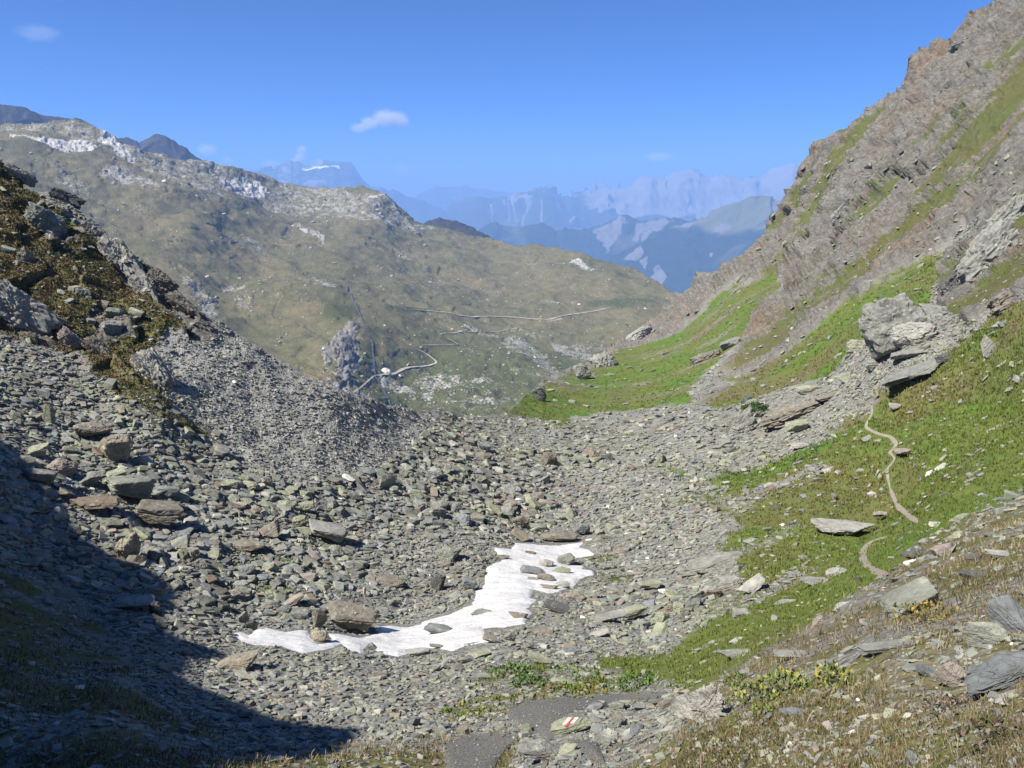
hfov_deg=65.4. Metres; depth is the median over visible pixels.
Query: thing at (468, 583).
boulder
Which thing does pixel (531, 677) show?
green herb
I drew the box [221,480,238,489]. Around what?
boulder
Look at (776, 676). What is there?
willow shrub
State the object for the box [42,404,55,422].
boulder
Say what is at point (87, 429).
boulder
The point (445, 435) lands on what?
boulder
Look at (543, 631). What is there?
boulder
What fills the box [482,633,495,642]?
boulder
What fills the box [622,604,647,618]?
boulder
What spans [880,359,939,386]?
boulder
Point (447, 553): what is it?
boulder
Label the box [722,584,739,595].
boulder
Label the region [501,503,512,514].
boulder
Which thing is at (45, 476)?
boulder
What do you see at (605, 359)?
rock outcrop
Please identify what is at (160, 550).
boulder
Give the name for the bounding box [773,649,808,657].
boulder
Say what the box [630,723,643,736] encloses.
boulder
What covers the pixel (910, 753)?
boulder
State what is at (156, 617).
boulder
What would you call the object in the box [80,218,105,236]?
rock outcrop
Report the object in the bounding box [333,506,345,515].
boulder
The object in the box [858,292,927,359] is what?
boulder
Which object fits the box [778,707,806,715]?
boulder
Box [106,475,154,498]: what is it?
boulder
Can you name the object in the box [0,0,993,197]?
sky
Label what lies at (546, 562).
boulder
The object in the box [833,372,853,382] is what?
boulder
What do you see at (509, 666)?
green herb
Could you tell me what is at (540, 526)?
boulder
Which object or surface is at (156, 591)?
boulder
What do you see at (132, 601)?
boulder
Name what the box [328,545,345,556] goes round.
boulder
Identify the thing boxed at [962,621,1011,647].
boulder
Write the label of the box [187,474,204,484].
boulder
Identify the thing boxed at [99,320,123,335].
rock outcrop
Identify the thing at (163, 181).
scattered stones
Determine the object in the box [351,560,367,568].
boulder
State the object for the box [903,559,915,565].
boulder
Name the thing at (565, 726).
boulder
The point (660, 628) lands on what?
boulder
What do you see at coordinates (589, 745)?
rock
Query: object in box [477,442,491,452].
boulder
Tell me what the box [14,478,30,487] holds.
boulder
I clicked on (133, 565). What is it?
boulder
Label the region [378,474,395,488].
boulder
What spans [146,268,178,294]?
rock outcrop
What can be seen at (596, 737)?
boulder
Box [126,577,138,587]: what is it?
boulder
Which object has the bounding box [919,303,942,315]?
boulder
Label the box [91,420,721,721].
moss
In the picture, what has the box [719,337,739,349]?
boulder
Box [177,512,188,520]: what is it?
boulder
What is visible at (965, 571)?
boulder
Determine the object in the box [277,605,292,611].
boulder
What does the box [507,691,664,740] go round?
path
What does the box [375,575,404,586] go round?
boulder
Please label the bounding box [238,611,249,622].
boulder
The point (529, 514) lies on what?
boulder
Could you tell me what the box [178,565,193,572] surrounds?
boulder
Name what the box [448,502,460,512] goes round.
boulder
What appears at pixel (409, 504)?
boulder
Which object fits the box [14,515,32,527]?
boulder
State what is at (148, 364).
rock outcrop
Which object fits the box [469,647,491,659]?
boulder
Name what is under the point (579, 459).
boulder
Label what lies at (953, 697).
bilberry shrub
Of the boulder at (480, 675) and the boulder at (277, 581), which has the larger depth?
the boulder at (277, 581)
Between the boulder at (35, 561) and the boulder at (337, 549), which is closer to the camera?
the boulder at (35, 561)
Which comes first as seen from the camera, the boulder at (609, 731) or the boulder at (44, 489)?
the boulder at (609, 731)
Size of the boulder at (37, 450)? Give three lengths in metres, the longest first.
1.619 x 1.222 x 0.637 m
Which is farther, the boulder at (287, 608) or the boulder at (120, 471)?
the boulder at (120, 471)
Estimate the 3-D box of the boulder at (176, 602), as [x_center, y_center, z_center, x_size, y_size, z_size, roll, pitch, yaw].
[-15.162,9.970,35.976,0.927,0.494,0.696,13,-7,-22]
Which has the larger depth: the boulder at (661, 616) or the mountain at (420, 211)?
the mountain at (420, 211)
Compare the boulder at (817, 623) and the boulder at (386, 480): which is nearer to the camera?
the boulder at (817, 623)
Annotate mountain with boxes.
[0,104,123,143]
[117,134,205,160]
[251,160,386,192]
[386,189,445,223]
[412,185,528,212]
[441,163,800,230]
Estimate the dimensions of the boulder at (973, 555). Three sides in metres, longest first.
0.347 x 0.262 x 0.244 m
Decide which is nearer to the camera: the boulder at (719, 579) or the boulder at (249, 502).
the boulder at (719, 579)
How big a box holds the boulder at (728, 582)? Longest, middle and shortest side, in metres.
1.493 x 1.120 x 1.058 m
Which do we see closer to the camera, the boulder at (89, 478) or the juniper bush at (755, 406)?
the boulder at (89, 478)
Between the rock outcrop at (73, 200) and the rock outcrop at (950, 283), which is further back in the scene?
the rock outcrop at (950, 283)
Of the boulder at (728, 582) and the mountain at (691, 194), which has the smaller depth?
the boulder at (728, 582)
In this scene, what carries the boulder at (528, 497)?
on the ground at (942, 110)
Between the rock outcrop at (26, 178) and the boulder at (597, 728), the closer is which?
the boulder at (597, 728)
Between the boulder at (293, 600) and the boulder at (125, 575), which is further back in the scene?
the boulder at (293, 600)
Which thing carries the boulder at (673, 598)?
on the ground at (942, 110)
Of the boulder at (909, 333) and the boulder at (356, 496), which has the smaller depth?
the boulder at (356, 496)
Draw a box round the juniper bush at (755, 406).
[739,400,769,413]
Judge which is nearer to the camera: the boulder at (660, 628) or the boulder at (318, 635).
the boulder at (660, 628)
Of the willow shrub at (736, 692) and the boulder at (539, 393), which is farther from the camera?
the boulder at (539, 393)
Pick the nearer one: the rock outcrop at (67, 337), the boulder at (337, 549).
the boulder at (337, 549)
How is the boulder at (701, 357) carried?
on the ground at (942, 110)
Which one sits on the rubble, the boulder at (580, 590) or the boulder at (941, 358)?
the boulder at (580, 590)
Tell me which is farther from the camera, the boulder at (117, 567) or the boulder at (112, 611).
the boulder at (117, 567)
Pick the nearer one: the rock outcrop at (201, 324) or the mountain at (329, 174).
the rock outcrop at (201, 324)
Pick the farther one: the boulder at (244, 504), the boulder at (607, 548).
the boulder at (607, 548)
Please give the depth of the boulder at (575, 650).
29.88 m
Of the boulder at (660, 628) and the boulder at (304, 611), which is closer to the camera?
the boulder at (660, 628)
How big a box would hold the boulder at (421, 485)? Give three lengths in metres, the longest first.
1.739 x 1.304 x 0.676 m
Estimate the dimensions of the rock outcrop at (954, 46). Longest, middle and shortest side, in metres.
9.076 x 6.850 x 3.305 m
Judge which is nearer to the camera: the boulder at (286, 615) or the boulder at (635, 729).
the boulder at (635, 729)
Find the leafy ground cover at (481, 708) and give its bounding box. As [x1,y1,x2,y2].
[429,653,681,720]
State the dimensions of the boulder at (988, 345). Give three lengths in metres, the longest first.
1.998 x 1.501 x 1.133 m
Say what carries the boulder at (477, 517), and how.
on the ground at (942, 110)
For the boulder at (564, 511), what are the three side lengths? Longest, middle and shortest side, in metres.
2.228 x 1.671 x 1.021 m
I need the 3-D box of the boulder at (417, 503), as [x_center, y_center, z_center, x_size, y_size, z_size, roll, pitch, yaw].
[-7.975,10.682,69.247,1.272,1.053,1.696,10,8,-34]
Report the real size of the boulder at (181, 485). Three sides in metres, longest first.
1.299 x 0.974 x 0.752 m
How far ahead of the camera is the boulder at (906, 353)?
80.17 m
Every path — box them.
[441,733,518,767]
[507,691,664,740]
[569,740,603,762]
[859,402,919,575]
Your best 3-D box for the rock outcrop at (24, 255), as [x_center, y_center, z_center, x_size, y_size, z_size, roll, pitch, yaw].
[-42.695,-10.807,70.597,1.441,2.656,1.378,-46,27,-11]
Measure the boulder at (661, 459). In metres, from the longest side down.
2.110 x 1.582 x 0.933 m
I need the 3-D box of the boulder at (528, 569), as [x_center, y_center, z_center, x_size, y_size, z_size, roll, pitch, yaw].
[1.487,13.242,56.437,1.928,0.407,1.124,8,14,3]
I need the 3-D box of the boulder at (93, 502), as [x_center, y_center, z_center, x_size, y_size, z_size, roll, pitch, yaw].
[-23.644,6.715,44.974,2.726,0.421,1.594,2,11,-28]
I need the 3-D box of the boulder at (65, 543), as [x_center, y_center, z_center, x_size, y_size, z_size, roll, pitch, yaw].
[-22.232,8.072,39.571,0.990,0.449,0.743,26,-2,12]
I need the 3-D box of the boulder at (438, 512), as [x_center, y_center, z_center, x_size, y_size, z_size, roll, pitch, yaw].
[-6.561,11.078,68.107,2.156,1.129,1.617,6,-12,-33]
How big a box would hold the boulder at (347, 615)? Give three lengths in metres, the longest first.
2.803 x 2.051 x 0.824 m
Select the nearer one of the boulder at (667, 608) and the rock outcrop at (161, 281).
the boulder at (667, 608)
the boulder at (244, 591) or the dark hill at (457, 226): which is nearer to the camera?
the boulder at (244, 591)
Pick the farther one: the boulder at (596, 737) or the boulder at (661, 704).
the boulder at (661, 704)
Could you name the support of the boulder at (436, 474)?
on the ground at (942, 110)
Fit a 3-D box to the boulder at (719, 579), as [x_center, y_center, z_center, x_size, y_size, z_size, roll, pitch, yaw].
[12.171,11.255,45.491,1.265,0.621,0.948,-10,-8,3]
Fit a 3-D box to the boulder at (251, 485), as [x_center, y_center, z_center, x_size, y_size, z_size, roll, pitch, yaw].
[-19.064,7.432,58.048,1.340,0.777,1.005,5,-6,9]
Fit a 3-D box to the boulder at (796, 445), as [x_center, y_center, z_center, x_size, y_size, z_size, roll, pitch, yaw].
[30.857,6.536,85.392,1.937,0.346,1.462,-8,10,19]
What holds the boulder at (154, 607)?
on the ground at (942, 110)
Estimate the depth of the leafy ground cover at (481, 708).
19.69 m
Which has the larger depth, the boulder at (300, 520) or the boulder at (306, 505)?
the boulder at (306, 505)
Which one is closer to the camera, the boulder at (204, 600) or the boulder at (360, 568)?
the boulder at (204, 600)
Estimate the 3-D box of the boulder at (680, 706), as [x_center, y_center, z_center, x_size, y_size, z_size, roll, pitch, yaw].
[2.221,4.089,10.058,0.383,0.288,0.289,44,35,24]
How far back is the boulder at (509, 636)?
32.80 m
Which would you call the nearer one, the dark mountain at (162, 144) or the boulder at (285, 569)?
the boulder at (285, 569)
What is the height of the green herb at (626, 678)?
0.376 m
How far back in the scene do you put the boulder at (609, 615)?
40.31 m
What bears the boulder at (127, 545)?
on the ground at (942, 110)
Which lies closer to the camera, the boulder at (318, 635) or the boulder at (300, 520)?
the boulder at (318, 635)
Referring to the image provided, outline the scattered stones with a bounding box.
[0,125,662,416]
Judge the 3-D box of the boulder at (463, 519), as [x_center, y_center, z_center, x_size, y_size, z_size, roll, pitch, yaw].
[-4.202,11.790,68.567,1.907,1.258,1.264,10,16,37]
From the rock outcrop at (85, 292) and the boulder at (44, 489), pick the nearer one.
the boulder at (44, 489)
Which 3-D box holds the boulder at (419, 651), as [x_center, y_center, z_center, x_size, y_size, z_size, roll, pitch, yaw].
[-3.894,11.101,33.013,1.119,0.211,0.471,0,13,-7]
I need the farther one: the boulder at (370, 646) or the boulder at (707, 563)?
the boulder at (707, 563)
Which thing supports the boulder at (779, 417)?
on the ground at (942, 110)
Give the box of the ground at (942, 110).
[0,0,1023,767]
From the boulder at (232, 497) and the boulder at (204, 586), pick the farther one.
the boulder at (232, 497)
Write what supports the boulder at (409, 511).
on the ground at (942, 110)
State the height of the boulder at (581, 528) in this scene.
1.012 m
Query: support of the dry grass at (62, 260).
on the ground at (942, 110)
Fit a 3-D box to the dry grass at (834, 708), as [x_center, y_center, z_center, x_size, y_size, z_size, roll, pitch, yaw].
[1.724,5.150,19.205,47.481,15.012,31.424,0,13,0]
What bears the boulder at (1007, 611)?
on the ground at (942, 110)
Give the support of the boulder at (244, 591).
on the ground at (942, 110)
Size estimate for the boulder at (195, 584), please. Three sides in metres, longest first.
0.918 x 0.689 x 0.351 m
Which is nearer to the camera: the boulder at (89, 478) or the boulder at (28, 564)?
the boulder at (28, 564)
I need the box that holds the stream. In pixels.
[346,283,390,405]
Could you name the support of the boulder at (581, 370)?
on the ground at (942, 110)
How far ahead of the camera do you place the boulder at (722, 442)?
100.53 m
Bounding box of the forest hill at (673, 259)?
[604,195,780,293]
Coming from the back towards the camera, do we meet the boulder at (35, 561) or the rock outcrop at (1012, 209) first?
the rock outcrop at (1012, 209)
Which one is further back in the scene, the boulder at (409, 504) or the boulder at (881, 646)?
the boulder at (409, 504)
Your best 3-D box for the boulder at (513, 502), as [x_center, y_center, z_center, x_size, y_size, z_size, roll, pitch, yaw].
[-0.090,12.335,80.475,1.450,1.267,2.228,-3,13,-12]
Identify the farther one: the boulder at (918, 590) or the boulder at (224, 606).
the boulder at (224, 606)
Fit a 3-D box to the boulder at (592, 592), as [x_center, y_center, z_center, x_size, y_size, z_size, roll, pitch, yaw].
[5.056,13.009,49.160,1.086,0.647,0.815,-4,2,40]
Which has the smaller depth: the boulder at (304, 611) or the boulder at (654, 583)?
the boulder at (304, 611)
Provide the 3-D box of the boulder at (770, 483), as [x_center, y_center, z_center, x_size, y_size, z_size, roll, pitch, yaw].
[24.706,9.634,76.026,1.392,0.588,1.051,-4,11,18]
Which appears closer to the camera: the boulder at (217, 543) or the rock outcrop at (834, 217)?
the boulder at (217, 543)
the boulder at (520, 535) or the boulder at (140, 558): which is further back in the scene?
the boulder at (520, 535)
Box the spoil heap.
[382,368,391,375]
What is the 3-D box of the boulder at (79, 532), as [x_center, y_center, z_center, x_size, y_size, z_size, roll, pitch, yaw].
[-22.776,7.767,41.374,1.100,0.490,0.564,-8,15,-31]
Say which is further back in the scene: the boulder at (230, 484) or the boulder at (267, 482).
the boulder at (267, 482)
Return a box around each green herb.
[484,660,538,677]
[508,673,550,687]
[616,671,657,692]
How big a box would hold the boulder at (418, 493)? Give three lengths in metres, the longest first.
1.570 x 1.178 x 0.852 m
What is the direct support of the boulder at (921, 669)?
on the ground at (942, 110)
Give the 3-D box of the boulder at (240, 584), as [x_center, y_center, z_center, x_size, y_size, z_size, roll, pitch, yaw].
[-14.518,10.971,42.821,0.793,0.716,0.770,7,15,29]
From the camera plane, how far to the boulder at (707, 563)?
51.14 m
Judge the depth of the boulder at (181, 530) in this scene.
46.84 m
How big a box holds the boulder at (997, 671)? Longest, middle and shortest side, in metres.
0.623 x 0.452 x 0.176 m
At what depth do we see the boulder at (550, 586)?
51.71 m
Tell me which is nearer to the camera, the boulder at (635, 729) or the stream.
the boulder at (635, 729)
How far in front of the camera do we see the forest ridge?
12757.88 m
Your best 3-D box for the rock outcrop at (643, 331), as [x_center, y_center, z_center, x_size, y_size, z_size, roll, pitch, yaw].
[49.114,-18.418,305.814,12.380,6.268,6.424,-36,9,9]
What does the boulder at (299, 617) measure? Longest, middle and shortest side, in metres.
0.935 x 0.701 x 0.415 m
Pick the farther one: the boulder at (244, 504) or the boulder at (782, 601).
the boulder at (244, 504)
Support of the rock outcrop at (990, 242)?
on the ground at (942, 110)
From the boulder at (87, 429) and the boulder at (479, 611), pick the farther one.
the boulder at (87, 429)
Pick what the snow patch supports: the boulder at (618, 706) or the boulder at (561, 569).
the boulder at (561, 569)
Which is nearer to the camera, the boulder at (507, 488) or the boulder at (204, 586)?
the boulder at (204, 586)
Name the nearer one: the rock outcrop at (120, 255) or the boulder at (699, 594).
the boulder at (699, 594)
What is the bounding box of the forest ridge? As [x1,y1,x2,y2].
[478,215,696,260]
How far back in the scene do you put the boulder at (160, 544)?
43.61 m
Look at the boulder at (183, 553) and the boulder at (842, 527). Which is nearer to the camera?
the boulder at (183, 553)
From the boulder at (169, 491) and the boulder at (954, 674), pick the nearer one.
the boulder at (954, 674)
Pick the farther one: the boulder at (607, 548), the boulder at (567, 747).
the boulder at (607, 548)
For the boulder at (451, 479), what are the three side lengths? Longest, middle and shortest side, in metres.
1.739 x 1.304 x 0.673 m
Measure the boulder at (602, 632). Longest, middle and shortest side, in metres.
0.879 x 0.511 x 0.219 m
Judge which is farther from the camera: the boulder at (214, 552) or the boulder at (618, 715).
the boulder at (214, 552)
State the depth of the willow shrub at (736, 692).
8.90 m
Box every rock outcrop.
[0,278,10,284]
[0,282,68,333]
[3,162,37,187]
[16,245,35,264]
[22,202,67,237]
[48,187,85,209]
[57,326,81,349]
[75,287,91,299]
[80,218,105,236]
[80,335,112,354]
[96,236,145,277]
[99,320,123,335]
[104,307,125,317]
[128,274,159,302]
[129,347,176,386]
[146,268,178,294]
[164,290,205,319]
[193,316,216,331]
[588,351,617,366]
[625,323,655,340]
[829,202,844,223]
[937,263,959,293]
[948,37,967,51]
[955,219,1021,283]
[982,194,1023,229]
[985,290,1014,313]
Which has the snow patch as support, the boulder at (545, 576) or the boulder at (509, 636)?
the boulder at (545, 576)
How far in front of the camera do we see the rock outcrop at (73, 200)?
80.34 m
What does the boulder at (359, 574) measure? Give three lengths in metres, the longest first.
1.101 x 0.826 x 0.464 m
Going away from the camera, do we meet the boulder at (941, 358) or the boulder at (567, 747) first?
the boulder at (567, 747)
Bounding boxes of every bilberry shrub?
[718,672,748,686]
[892,599,958,624]
[911,688,971,719]
[948,710,1023,754]
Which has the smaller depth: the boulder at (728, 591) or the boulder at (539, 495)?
the boulder at (728, 591)
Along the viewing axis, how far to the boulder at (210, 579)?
41.50 m
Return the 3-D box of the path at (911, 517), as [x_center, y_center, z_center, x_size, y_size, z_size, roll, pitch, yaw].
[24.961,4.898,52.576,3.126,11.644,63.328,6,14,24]
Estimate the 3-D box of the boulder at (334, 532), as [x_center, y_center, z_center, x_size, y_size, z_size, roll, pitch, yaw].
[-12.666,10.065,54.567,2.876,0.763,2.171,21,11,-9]
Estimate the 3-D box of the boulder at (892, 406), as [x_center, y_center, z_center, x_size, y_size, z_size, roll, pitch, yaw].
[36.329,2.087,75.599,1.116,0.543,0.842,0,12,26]
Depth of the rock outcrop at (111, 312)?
70.11 m
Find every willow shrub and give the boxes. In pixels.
[726,680,767,705]
[745,696,779,719]
[749,663,822,701]
[808,660,856,690]
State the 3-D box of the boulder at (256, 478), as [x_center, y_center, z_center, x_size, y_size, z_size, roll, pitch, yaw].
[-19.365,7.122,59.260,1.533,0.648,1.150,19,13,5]
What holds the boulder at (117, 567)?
on the ground at (942, 110)
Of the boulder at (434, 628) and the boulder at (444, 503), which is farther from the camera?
the boulder at (444, 503)
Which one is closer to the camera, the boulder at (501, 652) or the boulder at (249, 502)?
the boulder at (501, 652)
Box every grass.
[0,162,212,437]
[0,492,1023,767]
[478,217,1023,761]
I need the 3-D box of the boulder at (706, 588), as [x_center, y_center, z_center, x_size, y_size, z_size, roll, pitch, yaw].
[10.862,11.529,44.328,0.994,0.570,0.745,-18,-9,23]
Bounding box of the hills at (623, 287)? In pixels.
[0,119,674,416]
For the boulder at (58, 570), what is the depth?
35.76 m
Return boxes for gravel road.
[353,307,610,392]
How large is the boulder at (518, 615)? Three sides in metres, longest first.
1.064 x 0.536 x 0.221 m
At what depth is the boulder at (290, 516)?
54.79 m
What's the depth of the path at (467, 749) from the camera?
13.14 m
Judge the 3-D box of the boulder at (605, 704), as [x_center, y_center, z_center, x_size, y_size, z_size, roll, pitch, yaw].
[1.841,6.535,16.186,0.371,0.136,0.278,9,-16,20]
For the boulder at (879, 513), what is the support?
on the ground at (942, 110)
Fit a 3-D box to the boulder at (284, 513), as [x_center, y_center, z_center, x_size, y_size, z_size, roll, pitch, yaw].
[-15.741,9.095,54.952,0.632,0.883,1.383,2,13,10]
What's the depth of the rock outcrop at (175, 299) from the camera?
75.94 m
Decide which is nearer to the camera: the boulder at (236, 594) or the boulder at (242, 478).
the boulder at (236, 594)
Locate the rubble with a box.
[0,151,1023,767]
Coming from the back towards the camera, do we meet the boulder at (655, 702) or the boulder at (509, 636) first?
the boulder at (509, 636)
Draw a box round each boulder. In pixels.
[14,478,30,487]
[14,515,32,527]
[16,505,34,513]
[20,558,40,566]
[22,562,32,566]
[25,468,56,483]
[27,442,47,456]
[33,483,51,495]
[35,496,48,510]
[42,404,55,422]
[46,458,77,475]
[48,507,66,517]
[53,566,64,574]
[58,486,74,497]
[58,539,75,549]
[65,575,84,587]
[68,496,119,509]
[68,528,84,535]
[72,422,112,436]
[77,470,106,484]
[78,552,92,558]
[95,586,113,594]
[97,579,113,587]
[98,433,132,460]
[98,518,122,527]
[100,543,115,550]
[102,467,125,482]
[102,608,122,615]
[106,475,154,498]
[106,564,124,575]
[113,594,154,607]
[114,531,140,558]
[119,570,133,580]
[120,561,140,568]
[122,517,141,527]
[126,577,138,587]
[132,555,149,565]
[133,527,151,540]
[135,499,183,524]
[142,587,163,595]
[145,549,161,561]
[148,601,161,615]
[152,614,167,623]
[153,548,163,553]
[155,485,180,497]
[155,541,172,549]
[166,599,186,605]
[170,533,190,547]
[170,579,183,589]
[172,481,191,489]
[172,525,193,536]
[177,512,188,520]
[177,548,188,559]
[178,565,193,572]
[186,546,199,559]
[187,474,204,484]
[190,581,201,588]
[192,559,209,568]
[196,582,211,593]
[196,595,216,605]
[201,484,211,490]
[204,487,220,499]
[205,548,219,561]
[205,575,218,583]
[212,539,223,552]
[215,650,259,670]
[216,600,230,611]
[218,595,231,600]
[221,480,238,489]
[226,479,243,487]
[226,501,245,510]
[226,590,245,599]
[228,493,240,501]
[232,580,250,587]
[233,501,246,506]
[234,588,251,596]
[235,539,264,551]
[238,475,254,481]
[238,492,255,499]
[238,564,255,574]
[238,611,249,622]
[239,497,257,506]
[242,472,261,482]
[243,480,257,489]
[245,619,258,629]
[252,506,261,513]
[258,519,279,536]
[261,477,273,487]
[261,601,278,610]
[262,562,276,571]
[265,589,275,596]
[270,576,284,585]
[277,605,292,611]
[278,500,296,508]
[280,510,286,517]
[280,613,295,618]
[281,566,295,574]
[283,593,303,606]
[286,513,296,522]
[290,608,308,614]
[292,515,310,526]
[292,614,306,619]
[297,490,312,495]
[297,501,314,510]
[300,573,318,581]
[309,519,347,542]
[310,630,327,641]
[312,610,326,627]
[317,567,329,575]
[320,485,333,492]
[326,600,381,631]
[327,500,338,509]
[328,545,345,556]
[332,572,349,581]
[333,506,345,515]
[343,537,354,541]
[345,566,364,573]
[347,491,362,500]
[349,569,366,577]
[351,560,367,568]
[352,556,367,561]
[362,642,376,650]
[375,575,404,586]
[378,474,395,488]
[403,509,417,514]
[405,501,413,507]
[405,647,430,655]
[409,488,423,497]
[413,500,426,508]
[416,480,429,492]
[422,507,445,517]
[423,623,452,633]
[428,471,444,478]
[429,467,443,478]
[429,643,443,647]
[430,574,445,590]
[435,546,461,561]
[436,499,449,508]
[442,432,454,439]
[444,473,457,482]
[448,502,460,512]
[454,513,471,526]
[462,576,476,589]
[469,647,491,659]
[470,513,485,520]
[471,608,491,614]
[472,672,495,677]
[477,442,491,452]
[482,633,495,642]
[489,504,503,517]
[491,650,512,656]
[496,554,509,559]
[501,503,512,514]
[503,484,515,495]
[504,499,517,510]
[504,632,515,641]
[508,611,527,617]
[510,490,522,496]
[511,528,528,540]
[512,515,529,526]
[517,738,559,760]
[520,565,545,574]
[521,509,535,517]
[525,493,535,501]
[527,627,553,635]
[528,499,541,510]
[528,650,552,663]
[530,491,543,499]
[530,523,546,530]
[532,387,546,400]
[537,573,554,580]
[538,453,557,465]
[538,498,558,506]
[538,559,553,566]
[539,584,557,588]
[541,531,578,540]
[543,599,570,613]
[548,676,578,685]
[549,717,594,736]
[552,566,570,572]
[556,581,569,586]
[556,743,577,758]
[557,553,575,564]
[562,508,576,515]
[564,591,586,601]
[566,507,577,518]
[566,647,582,654]
[573,362,590,379]
[573,454,589,463]
[573,523,589,533]
[573,588,585,592]
[584,589,601,597]
[585,448,598,456]
[590,627,609,636]
[590,723,606,732]
[591,608,626,621]
[592,733,606,743]
[595,700,608,707]
[598,453,613,460]
[601,545,611,552]
[604,546,629,554]
[604,728,616,734]
[607,718,626,729]
[608,701,625,711]
[611,712,625,719]
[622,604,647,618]
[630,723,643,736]
[640,578,661,587]
[651,622,667,635]
[651,698,663,704]
[654,455,666,462]
[654,610,668,622]
[655,699,672,708]
[662,604,672,611]
[665,590,686,594]
[670,595,687,601]
[671,692,692,721]
[673,601,684,613]
[685,590,704,600]
[685,598,700,607]
[689,349,720,364]
[689,551,740,572]
[689,682,725,724]
[699,585,715,591]
[703,590,723,596]
[706,580,718,587]
[713,575,731,581]
[715,648,750,657]
[717,438,731,446]
[718,575,742,589]
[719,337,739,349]
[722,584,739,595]
[725,404,757,435]
[729,637,742,642]
[731,608,750,618]
[737,573,764,592]
[760,399,824,427]
[764,482,777,485]
[773,599,795,604]
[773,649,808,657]
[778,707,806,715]
[785,419,808,431]
[790,442,808,448]
[796,385,821,394]
[799,576,826,585]
[809,615,822,638]
[811,518,874,534]
[813,391,836,400]
[825,567,846,577]
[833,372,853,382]
[834,602,847,608]
[846,339,864,353]
[854,639,912,652]
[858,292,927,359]
[864,358,879,370]
[873,511,887,516]
[879,576,938,619]
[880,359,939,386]
[889,403,900,409]
[890,322,937,348]
[890,348,925,359]
[892,448,909,453]
[902,545,925,558]
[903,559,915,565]
[906,750,919,765]
[915,661,937,677]
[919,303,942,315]
[928,543,951,555]
[933,661,966,686]
[934,353,951,362]
[949,513,969,522]
[958,569,986,578]
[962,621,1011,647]
[964,650,1023,694]
[966,553,984,563]
[981,335,995,357]
[984,549,1015,557]
[987,594,1023,633]
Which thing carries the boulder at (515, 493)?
on the ground at (942, 110)
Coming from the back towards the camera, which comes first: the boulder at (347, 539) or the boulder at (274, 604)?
the boulder at (347, 539)
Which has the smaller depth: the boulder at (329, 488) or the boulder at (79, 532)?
the boulder at (79, 532)
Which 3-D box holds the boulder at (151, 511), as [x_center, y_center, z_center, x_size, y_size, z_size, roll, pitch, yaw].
[-20.834,7.613,47.038,2.628,1.208,1.984,9,9,-22]
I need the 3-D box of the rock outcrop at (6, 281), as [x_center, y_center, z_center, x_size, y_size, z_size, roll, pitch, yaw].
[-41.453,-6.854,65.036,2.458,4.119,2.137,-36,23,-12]
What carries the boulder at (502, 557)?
on the snow patch
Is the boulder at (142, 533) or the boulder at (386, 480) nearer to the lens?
the boulder at (142, 533)
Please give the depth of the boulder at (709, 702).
8.85 m
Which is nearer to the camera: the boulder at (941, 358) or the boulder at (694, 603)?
the boulder at (694, 603)
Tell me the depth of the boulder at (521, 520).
72.77 m
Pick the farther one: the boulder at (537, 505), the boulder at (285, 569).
the boulder at (537, 505)
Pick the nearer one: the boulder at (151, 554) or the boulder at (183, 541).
the boulder at (151, 554)
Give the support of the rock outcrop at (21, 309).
on the ground at (942, 110)
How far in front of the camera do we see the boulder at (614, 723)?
13.30 m
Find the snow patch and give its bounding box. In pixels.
[233,538,593,656]
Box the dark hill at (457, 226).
[423,217,493,239]
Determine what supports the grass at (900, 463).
on the ground at (942, 110)
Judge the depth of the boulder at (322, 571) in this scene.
47.97 m
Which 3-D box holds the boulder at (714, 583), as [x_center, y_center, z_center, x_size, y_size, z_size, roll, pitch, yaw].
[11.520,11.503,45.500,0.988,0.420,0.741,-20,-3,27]
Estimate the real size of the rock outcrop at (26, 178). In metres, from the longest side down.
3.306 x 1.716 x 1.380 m
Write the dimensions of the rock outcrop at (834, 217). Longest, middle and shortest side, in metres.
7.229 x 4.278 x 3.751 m
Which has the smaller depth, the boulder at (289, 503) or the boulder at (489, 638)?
the boulder at (489, 638)
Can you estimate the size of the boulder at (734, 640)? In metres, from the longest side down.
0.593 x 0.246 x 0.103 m
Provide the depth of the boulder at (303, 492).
61.06 m
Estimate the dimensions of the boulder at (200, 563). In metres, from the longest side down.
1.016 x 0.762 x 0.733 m
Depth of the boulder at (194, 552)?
43.49 m
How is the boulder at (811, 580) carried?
on the ground at (942, 110)
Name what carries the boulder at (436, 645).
on the snow patch
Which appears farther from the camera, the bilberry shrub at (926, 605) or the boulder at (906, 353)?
the boulder at (906, 353)
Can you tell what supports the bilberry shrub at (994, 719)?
on the ground at (942, 110)
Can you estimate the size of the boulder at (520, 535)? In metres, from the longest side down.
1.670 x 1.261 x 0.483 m
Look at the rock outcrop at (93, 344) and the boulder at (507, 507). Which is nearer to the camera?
the rock outcrop at (93, 344)

